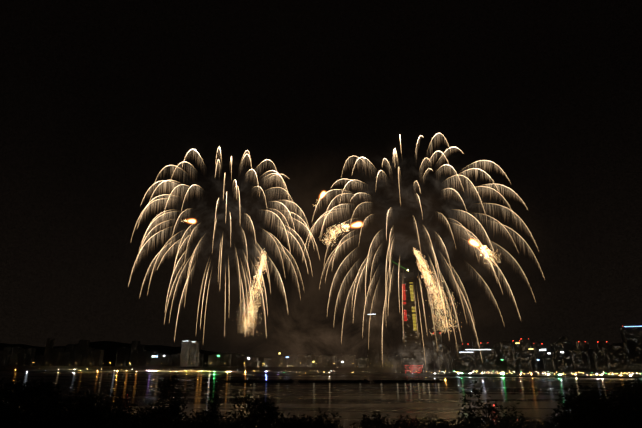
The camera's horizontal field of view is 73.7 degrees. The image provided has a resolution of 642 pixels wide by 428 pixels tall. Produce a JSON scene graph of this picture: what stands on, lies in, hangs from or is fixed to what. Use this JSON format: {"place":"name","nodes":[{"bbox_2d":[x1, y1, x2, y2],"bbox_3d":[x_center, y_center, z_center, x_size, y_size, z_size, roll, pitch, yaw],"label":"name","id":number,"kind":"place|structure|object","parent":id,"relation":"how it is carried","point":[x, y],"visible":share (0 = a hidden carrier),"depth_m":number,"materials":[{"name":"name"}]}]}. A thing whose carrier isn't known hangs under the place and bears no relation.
{"place":"outdoors","nodes":[
{"label":"outdoors","id":0,"kind":"place"},
{"bbox_2d":[0,371,641,427],"bbox_3d":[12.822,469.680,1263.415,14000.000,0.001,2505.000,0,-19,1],"label":"river water","id":1,"kind":"structure","parent":0,"point":[537,398],"depth_m":496.04,"materials":[{"name":"black liquid"}]},
{"bbox_2d":[225,379,443,382],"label":"firework barges","id":2,"kind":"object","parent":1,"relation":"on","point":[333,381],"visible":1,"depth_m":709.79,"materials":[{"name":"brown"}]},
{"bbox_2d":[0,361,641,377],"bbox_3d":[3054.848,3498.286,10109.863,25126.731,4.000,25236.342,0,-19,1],"label":"bank ground","id":3,"kind":"structure","parent":0,"point":[586,375],"depth_m":1120.40,"materials":[{"name":"black"}]},
{"bbox_2d":[0,341,272,366],"bbox_3d":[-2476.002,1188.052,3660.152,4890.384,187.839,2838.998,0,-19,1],"label":"hills","id":4,"kind":"structure","parent":3,"relation":"on","point":[109,348],"depth_m":2956.72,"materials":[{"name":"black"}]},
{"bbox_2d":[0,366,436,372],"bbox_3d":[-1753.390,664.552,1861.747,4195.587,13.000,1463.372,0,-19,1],"label":"riverbank","id":5,"kind":"structure","parent":3,"relation":"on","point":[292,369],"depth_m":1368.74,"materials":[{"name":"concrete"}]},
{"bbox_2d":[0,313,641,374],"bbox_3d":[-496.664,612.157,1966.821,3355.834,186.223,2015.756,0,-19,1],"label":"city buildings","id":6,"kind":"structure","parent":5,"relation":"on","point":[626,354],"depth_m":1324.02,"materials":[{"name":"black"}]},
{"bbox_2d":[368,314,641,352],"bbox_3d":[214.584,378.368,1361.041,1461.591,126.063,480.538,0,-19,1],"label":"lights","id":7,"kind":"object","parent":6,"relation":"on","point":[519,340],"visible":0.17,"depth_m":1126.49},
{"bbox_2d":[16,363,641,376],"bbox_3d":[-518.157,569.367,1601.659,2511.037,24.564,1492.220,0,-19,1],"label":"street lamps","id":8,"kind":"object","parent":3,"relation":"on","point":[429,372],"visible":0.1,"depth_m":1005.93,"materials":[{"name":"yellow"}]},
{"bbox_2d":[151,343,564,372],"bbox_3d":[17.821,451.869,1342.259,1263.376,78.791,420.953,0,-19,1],"label":"city lights","id":9,"kind":"object","parent":3,"relation":"on","point":[343,361],"depth_m":1171.82,"materials":[{"name":"grey"}]},
{"bbox_2d":[0,0,641,360],"label":"sky","id":10,"kind":"structure","parent":0,"point":[437,129],"materials":[{"name":"black"}]},
{"bbox_2d":[402,284,406,320],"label":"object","id":11,"kind":"object","parent":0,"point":[404,302],"depth_m":1170.39,"materials":[{"name":"red"}]},
{"bbox_2d":[400,271,425,373],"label":"riverside tower","id":12,"kind":"structure","parent":0,"point":[409,342],"depth_m":1140.45,"materials":[{"name":"black glass"}]},
{"bbox_2d":[400,275,424,371],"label":"skyscraper windows","id":13,"kind":"structure","parent":12,"relation":"on","point":[410,337],"depth_m":1124.40,"materials":[{"name":"grey"}]},
{"bbox_2d":[410,282,416,328],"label":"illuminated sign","id":14,"kind":"object","parent":12,"relation":"attached to","point":[413,307],"depth_m":1156.20,"materials":[{"name":"yellow"}]},
{"bbox_2d":[540,370,641,375],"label":"elevated road","id":15,"kind":"structure","parent":0,"point":[600,371],"depth_m":955.97,"materials":[{"name":"concrete"}]},
{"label":"hillside","id":16,"kind":"structure","parent":0,"visible":0},
{"bbox_2d":[0,378,34,390],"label":"broad tree","id":17,"kind":"object","parent":16,"relation":"on","point":[14,384],"visible":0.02,"depth_m":40.17,"materials":[{"name":"black plant"}]},
{"bbox_2d":[47,391,147,425],"bbox_3d":[-16.432,16.722,29.278,8.237,8.485,7.238,0,-19,1],"label":"broad tree","id":18,"kind":"object","parent":16,"relation":"on","point":[120,403],"visible":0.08,"depth_m":30.67,"materials":[{"name":"black plant"}]},
{"bbox_2d":[83,405,166,427],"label":"shrub","id":19,"kind":"object","parent":16,"relation":"on","point":[119,422],"visible":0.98,"depth_m":20.29,"materials":[{"name":"black plant"}]},
{"bbox_2d":[100,401,170,427],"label":"bush","id":20,"kind":"object","parent":16,"relation":"on","point":[152,413],"visible":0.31,"depth_m":28.48,"materials":[{"name":"black plant"}]},
{"bbox_2d":[156,372,191,424],"bbox_3d":[-13.462,19.998,37.267,3.272,11.837,3.091,0,-19,1],"label":"poplar tree","id":21,"kind":"object","parent":16,"relation":"on","point":[170,402],"visible":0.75,"depth_m":38.05,"materials":[{"name":"black plant"}]},
{"bbox_2d":[138,407,219,427],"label":"shrub","id":22,"kind":"object","parent":16,"relation":"on","point":[180,423],"visible":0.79,"depth_m":21.02,"materials":[{"name":"black plant"}]},
{"bbox_2d":[185,411,226,427],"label":"bush","id":23,"kind":"object","parent":16,"relation":"on","point":[221,417],"visible":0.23,"depth_m":23.14,"materials":[{"name":"black plant"}]},
{"bbox_2d":[203,383,220,421],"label":"poplar tree","id":24,"kind":"object","parent":16,"relation":"on","point":[214,401],"visible":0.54,"depth_m":43.36,"materials":[{"name":"black plant"}]},
{"bbox_2d":[183,409,261,427],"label":"shrub","id":25,"kind":"object","parent":16,"relation":"on","point":[246,421],"visible":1,"depth_m":16.22,"materials":[{"name":"black plant"}]},
{"bbox_2d":[219,411,277,427],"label":"shrub","id":26,"kind":"object","parent":16,"relation":"on","point":[234,415],"visible":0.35,"depth_m":20.41,"materials":[{"name":"black plant"}]},
{"bbox_2d":[230,388,286,427],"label":"broad tree","id":27,"kind":"object","parent":16,"relation":"on","point":[257,407],"visible":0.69,"depth_m":35.68,"materials":[{"name":"black plant"}]},
{"bbox_2d":[248,413,313,427],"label":"shrub","id":28,"kind":"object","parent":16,"relation":"on","point":[302,423],"visible":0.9,"depth_m":21.06,"materials":[{"name":"black plant"}]},
{"bbox_2d":[271,408,326,427],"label":"bush","id":29,"kind":"object","parent":16,"relation":"on","point":[283,423],"visible":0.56,"depth_m":26.46,"materials":[{"name":"black plant"}]},
{"bbox_2d":[314,410,361,427],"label":"shrub","id":30,"kind":"object","parent":16,"relation":"on","point":[329,424],"visible":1,"depth_m":18.56,"materials":[{"name":"black plant"}]},
{"bbox_2d":[309,411,388,427],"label":"bush","id":31,"kind":"object","parent":16,"relation":"on","point":[372,421],"visible":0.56,"depth_m":24.69,"materials":[{"name":"black plant"}]},
{"bbox_2d":[353,415,390,427],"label":"shrub","id":32,"kind":"object","parent":16,"relation":"on","point":[366,426],"visible":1,"depth_m":15.71,"materials":[{"name":"black plant"}]},
{"bbox_2d":[379,414,462,427],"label":"bush","id":33,"kind":"object","parent":16,"relation":"on","point":[402,424],"visible":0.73,"depth_m":24.83,"materials":[{"name":"black plant"}]},
{"bbox_2d":[398,414,477,427],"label":"shrub","id":34,"kind":"object","parent":16,"relation":"on","point":[434,425],"visible":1,"depth_m":16.91,"materials":[{"name":"black plant"}]},
{"bbox_2d":[458,380,525,427],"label":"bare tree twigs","id":35,"kind":"object","parent":16,"relation":"on","point":[489,410],"visible":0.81,"depth_m":30.30,"materials":[{"name":"black plant"}]},
{"bbox_2d":[454,407,549,427],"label":"shrub","id":36,"kind":"object","parent":16,"relation":"on","point":[477,421],"visible":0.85,"depth_m":17.49,"materials":[{"name":"black plant"}]},
{"bbox_2d":[497,408,576,427],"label":"bush","id":37,"kind":"object","parent":16,"relation":"on","point":[539,424],"visible":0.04,"depth_m":24.80,"materials":[{"name":"black plant"}]},
{"bbox_2d":[535,412,563,427],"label":"shrub","id":38,"kind":"object","parent":16,"relation":"on","point":[552,423],"visible":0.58,"depth_m":18.34,"materials":[{"name":"black plant"}]},
{"bbox_2d":[560,383,616,427],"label":"tree","id":39,"kind":"object","parent":16,"relation":"on","point":[594,393],"visible":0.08,"depth_m":29.56,"materials":[{"name":"black plant"}]},
{"bbox_2d":[548,391,629,427],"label":"shrub","id":40,"kind":"object","parent":16,"relation":"on","point":[572,419],"visible":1,"depth_m":15.62,"materials":[{"name":"black plant"}]},
{"bbox_2d":[560,379,641,427],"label":"corner tree","id":41,"kind":"object","parent":16,"relation":"on","point":[605,400],"visible":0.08,"depth_m":24.39,"materials":[{"name":"black plant"}]},
{"bbox_2d":[612,377,641,402],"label":"tree","id":42,"kind":"object","parent":16,"relation":"on","point":[625,385],"visible":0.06,"depth_m":34.11,"materials":[{"name":"black plant"}]}
]}

